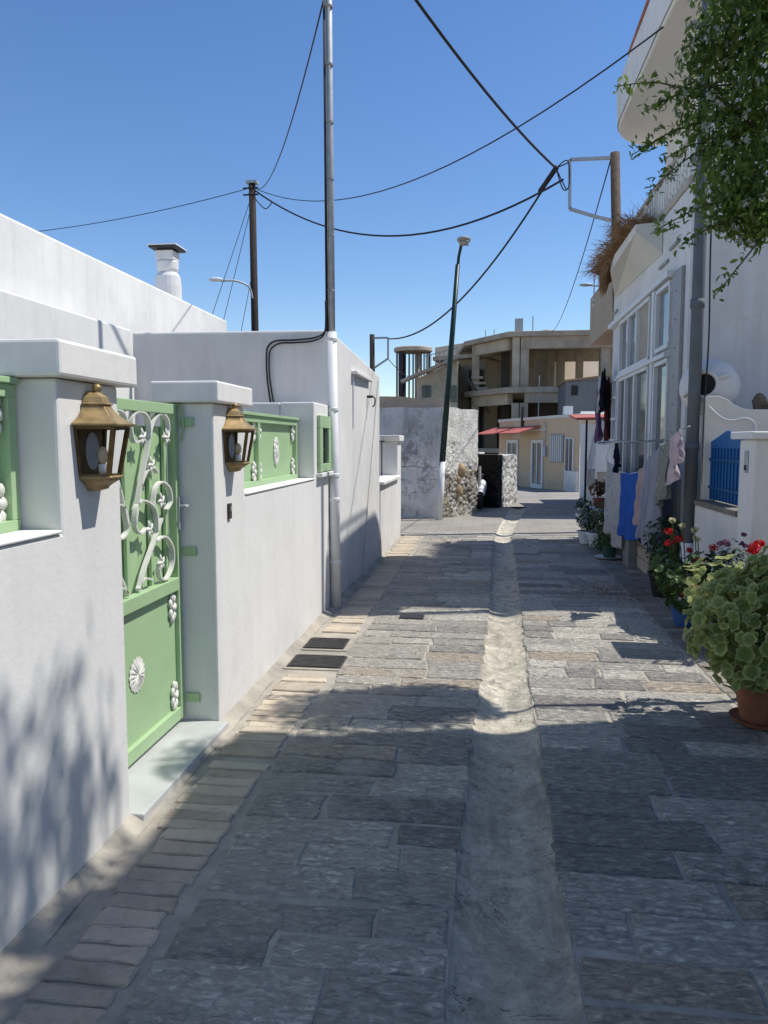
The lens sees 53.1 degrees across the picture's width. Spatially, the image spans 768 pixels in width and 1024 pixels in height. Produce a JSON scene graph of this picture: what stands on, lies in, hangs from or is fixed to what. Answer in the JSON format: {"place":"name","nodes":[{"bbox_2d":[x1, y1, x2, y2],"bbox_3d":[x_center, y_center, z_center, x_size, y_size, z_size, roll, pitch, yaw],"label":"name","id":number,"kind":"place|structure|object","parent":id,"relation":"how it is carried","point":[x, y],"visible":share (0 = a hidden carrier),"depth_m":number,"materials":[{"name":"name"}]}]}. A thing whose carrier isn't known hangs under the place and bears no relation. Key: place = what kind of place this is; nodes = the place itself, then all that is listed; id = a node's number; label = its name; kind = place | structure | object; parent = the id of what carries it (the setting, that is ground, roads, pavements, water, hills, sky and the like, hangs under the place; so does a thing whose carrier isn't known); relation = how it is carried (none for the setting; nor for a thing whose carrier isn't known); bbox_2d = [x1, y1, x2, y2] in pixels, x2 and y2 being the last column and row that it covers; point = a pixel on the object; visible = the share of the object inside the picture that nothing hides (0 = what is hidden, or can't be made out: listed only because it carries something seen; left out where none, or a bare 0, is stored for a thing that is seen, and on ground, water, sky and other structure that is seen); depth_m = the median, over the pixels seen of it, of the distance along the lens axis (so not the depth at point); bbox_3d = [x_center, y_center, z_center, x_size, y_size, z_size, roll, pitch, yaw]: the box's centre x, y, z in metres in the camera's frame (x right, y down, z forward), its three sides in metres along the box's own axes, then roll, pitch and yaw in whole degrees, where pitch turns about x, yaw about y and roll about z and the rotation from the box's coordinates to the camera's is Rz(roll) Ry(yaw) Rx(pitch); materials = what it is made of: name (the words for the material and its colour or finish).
{"place":"outdoors","nodes":[
{"label":"outdoors","id":0,"kind":"place"},
{"bbox_2d":[0,213,226,597],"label":"white house","id":1,"kind":"structure","parent":0,"point":[50,287],"depth_m":7.26,"materials":[{"name":"paint"}]},
{"bbox_2d":[128,719,227,820],"bbox_3d":[-1.129,1.255,3.807,0.375,0.065,1.090,1,5,7],"label":"door step","id":2,"kind":"object","parent":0,"point":[163,765],"depth_m":3.78,"materials":[{"name":"stone"}]},
{"bbox_2d":[0,533,494,1023],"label":"pavement","id":3,"kind":"structure","parent":0,"point":[23,984],"depth_m":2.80,"materials":[{"name":"grey stone"}]},
{"bbox_2d":[0,537,399,992],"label":"kerb","id":4,"kind":"structure","parent":3,"relation":"on","point":[26,944],"depth_m":2.90,"materials":[{"name":"beige concrete"}]},
{"bbox_2d":[323,0,340,608],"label":"utility mast","id":5,"kind":"object","parent":4,"relation":"on","point":[333,410],"visible":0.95,"depth_m":7.15,"materials":[{"name":"grey metal"}]},
{"bbox_2d":[281,654,351,671],"bbox_3d":[-0.483,1.111,5.603,0.460,0.063,0.370,1,5,7],"label":"manhole cover","id":6,"kind":"object","parent":3,"relation":"on","point":[311,662],"visible":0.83,"depth_m":5.54,"materials":[{"name":"metal"}]},
{"bbox_2d":[300,637,354,651],"bbox_3d":[-0.454,1.066,6.101,0.390,0.063,0.370,1,5,7],"label":"manhole cover","id":7,"kind":"object","parent":3,"relation":"on","point":[327,644],"visible":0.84,"depth_m":6.04,"materials":[{"name":"metal"}]},
{"bbox_2d":[0,0,665,397],"label":"sky","id":8,"kind":"structure","parent":0,"point":[110,109],"materials":[{"name":"blue"}]},
{"bbox_2d":[114,533,767,1023],"bbox_3d":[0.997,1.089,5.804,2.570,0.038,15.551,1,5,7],"label":"paving","id":9,"kind":"structure","parent":0,"point":[206,967],"depth_m":3.22,"materials":[{"name":"stone"}]},
{"bbox_2d":[399,613,424,619],"bbox_3d":[0.255,0.970,7.053,0.220,0.039,0.180,1,5,7],"label":"drain grate","id":10,"kind":"object","parent":9,"relation":"on","point":[413,616],"visible":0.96,"depth_m":7.02,"materials":[{"name":"metal"}]},
{"bbox_2d":[528,576,677,608],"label":"leaf litter","id":11,"kind":"object","parent":9,"relation":"on","point":[607,589],"visible":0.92,"depth_m":8.23,"materials":[{"name":"plant"}]},
{"bbox_2d":[549,650,767,976],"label":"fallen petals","id":12,"kind":"object","parent":9,"relation":"on","point":[700,807],"visible":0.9,"depth_m":3.79,"materials":[{"name":"red plant"}]},
{"bbox_2d":[401,507,509,533],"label":"road","id":13,"kind":"structure","parent":0,"point":[486,520],"depth_m":15.08,"materials":[{"name":"grey concrete"}]},
{"bbox_2d":[436,236,470,519],"bbox_3d":[1.415,-2.579,15.348,0.343,5.578,0.774,-4,7,-38],"label":"street lamp","id":14,"kind":"object","parent":13,"relation":"on","point":[463,240],"visible":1,"depth_m":15.48,"materials":[{"name":"metal"}]},
{"bbox_2d":[476,466,486,509],"bbox_3d":[2.295,-0.636,18.886,0.420,1.058,1.837,1,5,10],"label":"parked scooter","id":15,"kind":"object","parent":13,"relation":"on","point":[481,484],"visible":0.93,"depth_m":18.36,"materials":[{"name":"white metal"}]},
{"bbox_2d":[504,486,585,507],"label":"road","id":16,"kind":"structure","parent":0,"point":[532,497],"depth_m":23.96,"materials":[{"name":"grey concrete"}]},
{"bbox_2d":[514,507,599,534],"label":"road","id":17,"kind":"structure","parent":0,"point":[546,521],"depth_m":15.46,"materials":[{"name":"grey concrete"}]},
{"bbox_2d":[576,537,767,738],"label":"paving","id":18,"kind":"structure","parent":0,"point":[658,615],"depth_m":7.67,"materials":[{"name":"grey stone"}]},
{"bbox_2d":[575,509,597,543],"bbox_3d":[3.195,0.218,12.099,0.362,0.556,0.377,1,5,7],"label":"potted plant","id":19,"kind":"object","parent":18,"relation":"on","point":[583,537],"visible":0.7,"depth_m":12.05,"materials":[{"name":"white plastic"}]},
{"bbox_2d":[577,507,601,530],"bbox_3d":[3.361,0.200,12.440,0.470,0.530,0.470,1,5,7],"label":"plant stand","id":20,"kind":"object","parent":18,"relation":"on","point":[596,509],"visible":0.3,"depth_m":12.38,"materials":[{"name":"white plastic"}]},
{"bbox_2d":[574,497,594,527],"bbox_3d":[3.206,0.001,12.259,0.347,0.480,0.326,1,5,7],"label":"potted plant","id":21,"kind":"object","parent":20,"relation":"on","point":[585,507],"visible":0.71,"depth_m":12.21,"materials":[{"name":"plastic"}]},
{"bbox_2d":[588,479,605,507],"bbox_3d":[3.478,-0.299,12.406,0.310,0.469,0.300,-2,6,-24],"label":"potted plant","id":22,"kind":"object","parent":20,"relation":"on","point":[600,492],"visible":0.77,"depth_m":12.35,"materials":[{"name":"green plant"}]},
{"bbox_2d":[584,511,602,546],"bbox_3d":[3.268,0.243,11.752,0.420,0.570,0.414,1,5,7],"label":"plant pot","id":23,"kind":"object","parent":18,"relation":"on","point":[591,534],"visible":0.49,"depth_m":11.71,"materials":[{"name":"white plastic"}]},
{"bbox_2d":[591,502,610,551],"bbox_3d":[3.285,0.191,11.301,0.454,0.796,0.944,3,6,26],"label":"climbing plant","id":24,"kind":"object","parent":18,"relation":"on","point":[599,533],"visible":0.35,"depth_m":11.32,"materials":[{"name":"green plant"}]},
{"bbox_2d":[594,531,620,559],"bbox_3d":[3.070,0.446,10.526,0.360,0.380,0.360,1,5,7],"label":"potted plant","id":25,"kind":"object","parent":18,"relation":"on","point":[609,552],"visible":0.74,"depth_m":10.48,"materials":[{"name":"green plastic"}]},
{"bbox_2d":[623,537,638,567],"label":"stone block","id":26,"kind":"structure","parent":18,"relation":"on","point":[630,555],"depth_m":9.82,"materials":[{"name":"grey stone"}]},
{"bbox_2d":[643,513,682,597],"bbox_3d":[2.879,0.445,7.918,0.408,0.868,0.473,1,5,7],"label":"potted shrub","id":27,"kind":"object","parent":18,"relation":"on","point":[654,541],"visible":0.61,"depth_m":7.86,"materials":[{"name":"green plant"}]},
{"bbox_2d":[648,517,721,626],"bbox_3d":[2.564,0.538,6.491,0.568,0.944,0.866,1,5,7],"label":"potted geranium","id":28,"kind":"object","parent":18,"relation":"on","point":[672,580],"visible":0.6,"depth_m":6.51,"materials":[{"name":"green plant"}]},
{"bbox_2d":[682,545,767,730],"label":"potted geranium","id":29,"kind":"object","parent":18,"relation":"on","point":[732,637],"visible":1,"depth_m":4.16,"materials":[{"name":"plant"}]},
{"bbox_2d":[746,539,764,554],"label":"geranium flower","id":30,"kind":"object","parent":29,"relation":"attached to","point":[755,547],"visible":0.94,"depth_m":5.53,"materials":[{"name":"red plant"}]},
{"bbox_2d":[710,532,749,623],"bbox_3d":[2.606,0.610,5.761,0.336,0.932,0.382,1,5,7],"label":"potted shrub","id":31,"kind":"object","parent":18,"relation":"on","point":[725,542],"visible":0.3,"depth_m":5.69,"materials":[{"name":"red plant"}]},
{"bbox_3d":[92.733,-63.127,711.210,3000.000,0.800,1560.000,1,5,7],"label":"ground","id":32,"kind":"structure","parent":0,"visible":0},
{"bbox_2d":[0,338,136,951],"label":"garden wall","id":33,"kind":"structure","parent":32,"relation":"on","point":[64,799],"depth_m":2.67,"materials":[{"name":"white paint"}]},
{"bbox_2d":[71,384,134,490],"bbox_3d":[-1.027,-0.277,2.858,0.152,0.396,0.269,1,5,7],"label":"wall lantern","id":34,"kind":"object","parent":33,"relation":"attached to","point":[101,429],"depth_m":2.80,"materials":[{"name":"gold metal"}]},
{"bbox_2d":[209,180,271,330],"bbox_3d":[-3.337,-3.817,18.080,1.476,7.780,0.532,-1,5,-14],"label":"utility pole","id":35,"kind":"object","parent":32,"relation":"on","point":[252,194],"visible":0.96,"depth_m":17.99,"materials":[{"name":"brown wood"}]},
{"bbox_2d":[39,189,245,231],"bbox_3d":[-6.706,-7.537,19.423,7.802,0.353,0.018,2,6,22],"label":"overhead wire","id":36,"kind":"object","parent":35,"relation":"attached to","point":[146,213],"visible":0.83,"depth_m":19.07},
{"bbox_2d":[212,204,248,313],"bbox_3d":[-3.871,-5.565,18.526,1.759,3.706,0.013,3,6,27],"label":"overhead wire","id":37,"kind":"object","parent":35,"relation":"attached to","point":[230,259],"visible":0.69,"depth_m":18.37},
{"bbox_2d":[223,217,248,319],"bbox_3d":[-3.617,-5.449,18.351,1.144,3.504,0.014,2,6,23],"label":"overhead wire","id":38,"kind":"object","parent":35,"relation":"attached to","point":[236,267],"visible":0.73,"depth_m":18.27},
{"bbox_2d":[255,1,322,189],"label":"overhead wire","id":39,"kind":"object","parent":35,"relation":"attached to","point":[300,89],"visible":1,"depth_m":8.59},
{"bbox_2d":[255,178,563,236],"bbox_3d":[0.026,-6.407,15.612,7.817,1.819,0.038,4,7,38],"label":"overhead wire","id":40,"kind":"object","parent":35,"relation":"attached to","point":[516,204],"visible":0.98,"depth_m":15.00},
{"bbox_2d":[259,26,663,201],"bbox_3d":[-0.065,-6.088,12.666,0.018,2.002,12.316,-3,6,-29],"label":"overhead wire","id":41,"kind":"object","parent":35,"relation":"attached to","point":[638,45],"visible":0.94,"depth_m":9.71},
{"bbox_2d":[150,381,333,720],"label":"garden wall","id":42,"kind":"structure","parent":32,"relation":"on","point":[256,585],"depth_m":4.79,"materials":[{"name":"white paint"}]},
{"bbox_2d":[117,398,199,766],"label":"garden gate","id":43,"kind":"structure","parent":42,"relation":"attached to","point":[154,656],"depth_m":3.94,"materials":[{"name":"green metal"}]},
{"bbox_2d":[227,503,231,518],"bbox_3d":[-0.888,-0.005,4.439,0.017,0.090,0.050,1,5,7],"label":"doorbell","id":44,"kind":"object","parent":42,"relation":"attached to","point":[229,509],"visible":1,"depth_m":4.42,"materials":[{"name":"plastic"}]},
{"bbox_2d":[222,403,257,471],"bbox_3d":[-0.821,-0.430,4.432,0.152,0.396,0.269,1,5,7],"label":"wall lantern","id":45,"kind":"object","parent":42,"relation":"attached to","point":[238,432],"depth_m":4.38,"materials":[{"name":"gold metal"}]},
{"bbox_2d":[133,330,379,592],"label":"white house","id":46,"kind":"structure","parent":32,"relation":"on","point":[298,372],"depth_m":7.53,"materials":[{"name":"paint"}]},
{"bbox_2d":[266,301,326,402],"bbox_3d":[-0.823,-1.502,7.286,0.632,0.942,0.077,2,5,18],"label":"wall cable","id":47,"kind":"object","parent":46,"relation":"attached to","point":[320,336],"depth_m":7.32,"materials":[{"name":"black rubber"}]},
{"bbox_2d":[370,334,388,371],"bbox_3d":[-0.133,-2.630,22.054,0.553,4.851,0.175,1,5,7],"label":"utility pole","id":48,"kind":"object","parent":32,"relation":"on","point":[372,352],"visible":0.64,"depth_m":21.84,"materials":[{"name":"grey wood"}]},
{"bbox_2d":[389,182,547,338],"bbox_3d":[1.561,-5.356,17.530,0.040,1.944,8.897,-2,6,-18],"label":"overhead wire","id":49,"kind":"object","parent":48,"relation":"attached to","point":[497,256],"visible":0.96,"depth_m":15.84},
{"bbox_2d":[379,435,403,557],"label":"wall","id":50,"kind":"structure","parent":32,"relation":"on","point":[390,488],"depth_m":12.27,"materials":[{"name":"white paint"}]},
{"bbox_2d":[394,346,431,397],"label":"stair tower","id":51,"kind":"structure","parent":32,"relation":"on","point":[401,352],"depth_m":49.06,"materials":[{"name":"concrete"}]},
{"bbox_2d":[379,396,477,517],"bbox_3d":[-0.161,-1.317,18.599,4.878,2.726,5.071,1,5,7],"label":"stone ruin","id":52,"kind":"object","parent":32,"relation":"on","point":[416,423],"visible":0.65,"depth_m":16.10,"materials":[{"name":"concrete"}]},
{"bbox_2d":[400,347,459,407],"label":"beige house","id":53,"kind":"structure","parent":32,"relation":"on","point":[432,384],"depth_m":45.43,"materials":[{"name":"concrete"}]},
{"bbox_2d":[422,385,430,397],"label":"window","id":54,"kind":"structure","parent":53,"relation":"in","point":[426,390],"depth_m":45.54,"materials":[{"name":"grey glass"}]},
{"bbox_2d":[450,385,456,401],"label":"window","id":55,"kind":"structure","parent":53,"relation":"in","point":[453,395],"depth_m":45.35,"materials":[{"name":"grey glass"}]},
{"bbox_2d":[433,354,500,454],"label":"concrete house","id":56,"kind":"structure","parent":32,"relation":"on","point":[487,377],"depth_m":48.21,"materials":[{"name":"beige paint"}]},
{"bbox_2d":[468,370,482,454],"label":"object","id":57,"kind":"structure","parent":56,"relation":"in","point":[470,371],"depth_m":47.60,"materials":[{"name":"concrete"}]},
{"bbox_2d":[477,452,516,507],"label":"rubble wall","id":58,"kind":"structure","parent":32,"relation":"on","point":[499,471],"depth_m":19.51,"materials":[{"name":"white stone"}]},
{"bbox_2d":[443,507,586,1023],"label":"gutter","id":59,"kind":"object","parent":32,"relation":"on","point":[511,959],"visible":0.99,"depth_m":2.97,"materials":[{"name":"concrete"}]},
{"bbox_2d":[435,329,598,386],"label":"beige backdrop house","id":60,"kind":"structure","parent":32,"relation":"on","point":[590,368],"depth_m":52.56,"materials":[{"name":"beige paint"}]},
{"bbox_2d":[457,316,612,454],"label":"concrete building","id":61,"kind":"structure","parent":32,"relation":"on","point":[519,351],"depth_m":44.56,"materials":[{"name":"grey concrete"}]},
{"bbox_2d":[478,406,603,491],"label":"ochre house","id":62,"kind":"structure","parent":32,"relation":"on","point":[546,450],"depth_m":31.11,"materials":[{"name":"paint"}]},
{"bbox_2d":[506,440,518,485],"bbox_3d":[5.794,-2.250,34.773,0.057,2.030,1.400,-1,5,-12],"label":"door","id":63,"kind":"structure","parent":62,"relation":"in","point":[512,446],"depth_m":34.59,"materials":[{"name":"white metal"}]},
{"bbox_2d":[530,440,543,488],"bbox_3d":[6.367,-1.998,32.018,0.057,2.030,1.250,-1,5,-12],"label":"door","id":64,"kind":"structure","parent":62,"relation":"in","point":[537,460],"depth_m":31.99,"materials":[{"name":"white wood"}]},
{"bbox_2d":[564,437,574,489],"bbox_3d":[6.980,-1.809,29.035,0.067,2.000,0.750,-1,5,-12],"label":"door","id":65,"kind":"structure","parent":62,"relation":"in","point":[569,442],"depth_m":28.91,"materials":[{"name":"white wood"}]},
{"bbox_2d":[556,374,611,414],"bbox_3d":[11.269,-4.183,38.601,4.850,5.680,4.100,1,5,7],"label":"grey annex","id":66,"kind":"object","parent":32,"relation":"on","point":[579,395],"visible":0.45,"depth_m":36.74,"materials":[{"name":"paint"}]},
{"bbox_2d":[569,414,609,514],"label":"stair house","id":67,"kind":"structure","parent":32,"relation":"on","point":[593,462],"depth_m":19.77,"materials":[{"name":"white paint"}]},
{"bbox_2d":[568,151,620,319],"bbox_3d":[3.747,-2.838,13.428,1.170,6.608,0.195,1,5,7],"label":"utility pole","id":68,"kind":"object","parent":32,"relation":"on","point":[614,157],"visible":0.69,"depth_m":13.12,"materials":[{"name":"brown wood"}]},
{"bbox_2d":[538,160,569,191],"bbox_3d":[2.919,-5.809,13.445,0.232,0.522,0.710,-3,6,-33],"label":"cable joint","id":69,"kind":"object","parent":68,"relation":"attached to","point":[549,177],"visible":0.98,"depth_m":13.24,"materials":[{"name":"black rubber"}]},
{"bbox_2d":[414,0,555,168],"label":"overhead wire","id":70,"kind":"object","parent":69,"relation":"attached to","point":[435,26],"visible":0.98,"depth_m":9.92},
{"bbox_2d":[552,162,609,331],"bbox_3d":[6.548,-7.905,27.686,0.024,1.333,29.839,1,5,10],"label":"overhead wire","id":71,"kind":"object","parent":68,"relation":"attached to","point":[588,236],"visible":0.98,"depth_m":17.43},
{"bbox_2d":[589,282,612,345],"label":"round balcony house","id":72,"kind":"structure","parent":32,"relation":"on","point":[601,334],"depth_m":18.06,"materials":[{"name":"beige paint"}]},
{"bbox_2d":[579,283,599,286],"bbox_3d":[4.825,-5.319,18.022,0.502,0.097,0.140,1,5,7],"label":"street lamp","id":73,"kind":"object","parent":72,"relation":"attached to","point":[586,284],"visible":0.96,"depth_m":17.99,"materials":[{"name":"grey metal"}]},
{"bbox_2d":[592,270,594,327],"bbox_3d":[5.186,-5.157,19.002,0.062,1.600,0.062,-1,5,-15],"label":"tv antenna","id":74,"kind":"object","parent":72,"relation":"on","point":[593,301],"visible":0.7,"depth_m":18.98,"materials":[{"name":"grey metal"}]},
{"bbox_2d":[608,0,767,588],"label":"glazed house","id":75,"kind":"structure","parent":32,"relation":"on","point":[650,323],"depth_m":8.54,"materials":[{"name":"white paint"}]},
{"bbox_2d":[594,389,602,442],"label":"hanging clothes","id":76,"kind":"object","parent":75,"relation":"hanging from","point":[598,436],"visible":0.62,"depth_m":12.59,"materials":[{"name":"fabric"}]},
{"bbox_2d":[596,376,603,412],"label":"hanging clothes","id":77,"kind":"object","parent":75,"relation":"hanging from","point":[598,397],"visible":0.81,"depth_m":12.36,"materials":[{"name":"fabric"}]},
{"bbox_2d":[598,368,607,412],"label":"hanging clothes","id":78,"kind":"object","parent":75,"relation":"hanging from","point":[603,402],"visible":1,"depth_m":12.15,"materials":[{"name":"fabric"}]},
{"bbox_2d":[603,377,610,443],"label":"hanging clothes","id":79,"kind":"object","parent":75,"relation":"hanging from","point":[607,430],"visible":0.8,"depth_m":12.30,"materials":[{"name":"fabric"}]},
{"bbox_2d":[609,378,617,440],"bbox_3d":[3.625,-1.602,12.155,0.060,0.975,0.775,1,5,7],"label":"window","id":80,"kind":"structure","parent":75,"relation":"in","point":[613,383],"depth_m":12.12,"materials":[{"name":"white metal"}]},
{"bbox_2d":[577,197,657,297],"bbox_3d":[3.259,-3.665,10.876,0.856,0.722,3.314,1,5,7],"label":"dry thatch","id":81,"kind":"object","parent":75,"relation":"on","point":[622,231],"visible":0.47,"depth_m":10.34,"materials":[{"name":"plant"}]},
{"bbox_2d":[598,439,663,443],"bbox_3d":[3.047,-0.880,9.598,0.442,0.060,2.100,1,5,7],"label":"drying rack","id":82,"kind":"object","parent":75,"relation":"attached to","point":[629,441],"visible":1,"depth_m":8.63,"materials":[{"name":"metal"}]},
{"bbox_2d":[612,443,621,472],"bbox_3d":[2.959,-0.685,9.752,0.098,0.379,0.241,3,6,26],"label":"sock","id":83,"kind":"object","parent":82,"relation":"hanging from","point":[616,458],"visible":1,"depth_m":9.70,"materials":[{"name":"blue fabric"}]},
{"bbox_2d":[616,366,648,471],"bbox_3d":[3.421,-1.110,10.621,0.060,1.630,2.160,1,5,7],"label":"window","id":84,"kind":"structure","parent":75,"relation":"in","point":[632,391],"depth_m":10.44,"materials":[{"name":"white metal"}]},
{"bbox_2d":[618,296,650,374],"bbox_3d":[3.421,-2.359,10.507,0.060,0.790,2.150,1,5,7],"label":"window","id":85,"kind":"structure","parent":75,"relation":"in","point":[634,329],"depth_m":10.29,"materials":[{"name":"clear glass"}]},
{"bbox_2d":[606,425,690,473],"bbox_3d":[3.134,-0.739,9.397,0.299,0.554,5.305,1,5,7],"label":"clothes line","id":86,"kind":"object","parent":75,"relation":"attached to","point":[657,450],"visible":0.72,"depth_m":9.14,"materials":[{"name":"white plastic"}]},
{"bbox_2d":[603,462,621,548],"bbox_3d":[3.143,-0.126,10.588,0.131,1.144,1.114,1,5,7],"label":"towel","id":87,"kind":"object","parent":86,"relation":"hanging from","point":[612,501],"visible":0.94,"depth_m":10.37,"materials":[{"name":"grey fabric"}]},
{"bbox_2d":[617,472,638,539],"bbox_3d":[2.993,-0.073,9.384,0.087,0.878,1.290,1,5,7],"label":"towel","id":88,"kind":"object","parent":86,"relation":"hanging from","point":[626,528],"visible":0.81,"depth_m":9.36,"materials":[{"name":"blue fabric"}]},
{"bbox_2d":[632,464,643,525],"bbox_3d":[2.876,-0.186,8.493,0.202,0.781,0.460,1,5,7],"label":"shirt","id":89,"kind":"object","parent":86,"relation":"hanging from","point":[639,483],"visible":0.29,"depth_m":8.59,"materials":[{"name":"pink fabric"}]},
{"bbox_2d":[635,450,663,553],"bbox_3d":[2.810,-0.119,8.055,0.209,1.085,0.493,0,5,-2],"label":"shirt","id":90,"kind":"object","parent":86,"relation":"hanging from","point":[650,510],"visible":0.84,"depth_m":7.95,"materials":[{"name":"grey fabric"}]},
{"bbox_2d":[655,440,671,507],"bbox_3d":[2.755,-0.368,7.545,0.116,0.686,0.453,1,5,7],"label":"cloth","id":91,"kind":"object","parent":86,"relation":"hanging from","point":[663,491],"visible":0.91,"depth_m":7.56,"materials":[{"name":"grey fabric"}]},
{"bbox_2d":[665,429,684,485],"bbox_3d":[2.677,-0.492,7.039,0.104,0.526,0.323,0,5,1],"label":"blouse","id":92,"kind":"object","parent":86,"relation":"hanging from","point":[676,453],"visible":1,"depth_m":7.03,"materials":[{"name":"fabric"}]},
{"bbox_2d":[650,357,669,501],"bbox_3d":[3.196,-0.942,8.899,0.060,1.600,0.720,1,5,7],"label":"window","id":93,"kind":"structure","parent":75,"relation":"in","point":[660,386],"depth_m":9.00,"materials":[{"name":"white metal"}]},
{"bbox_2d":[654,280,671,353],"bbox_3d":[3.196,-2.211,8.783,0.060,0.730,0.720,1,5,7],"label":"window","id":94,"kind":"structure","parent":75,"relation":"in","point":[663,298],"depth_m":8.88,"materials":[{"name":"clear glass"}]},
{"bbox_2d":[678,0,728,599],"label":"drain pipe","id":95,"kind":"object","parent":75,"relation":"attached to","point":[695,399],"visible":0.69,"depth_m":7.29,"materials":[{"name":"grey plastic"}]},
{"bbox_2d":[692,431,767,615],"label":"courtyard wall","id":96,"kind":"structure","parent":32,"relation":"on","point":[735,507],"depth_m":6.27,"materials":[{"name":"white paint"}]},
{"bbox_2d":[697,396,767,499],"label":"wall","id":97,"kind":"structure","parent":96,"relation":"on","point":[722,415],"depth_m":7.24,"materials":[{"name":"beige paint"}]},
{"bbox_2d":[679,359,740,414],"bbox_3d":[3.212,-1.227,7.593,0.560,0.559,0.616,3,6,32],"label":"storage jar","id":98,"kind":"object","parent":97,"relation":"on","point":[723,379],"visible":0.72,"depth_m":7.38,"materials":[{"name":"white paint"}]},
{"bbox_2d":[752,393,767,408],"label":"rock","id":99,"kind":"object","parent":97,"relation":"on","point":[759,400],"visible":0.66,"depth_m":7.35,"materials":[{"name":"brown stone"}]},
{"bbox_3d":[4.312,-2.442,2.008,4.220,7.897,4.320,1,5,7],"label":"corner house","id":100,"kind":"object","parent":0,"visible":0},
{"bbox_2d":[612,0,767,301],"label":"jasmine vine","id":101,"kind":"object","parent":100,"relation":"attached to","point":[740,196],"visible":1,"depth_m":4.64,"materials":[{"name":"green plant"}]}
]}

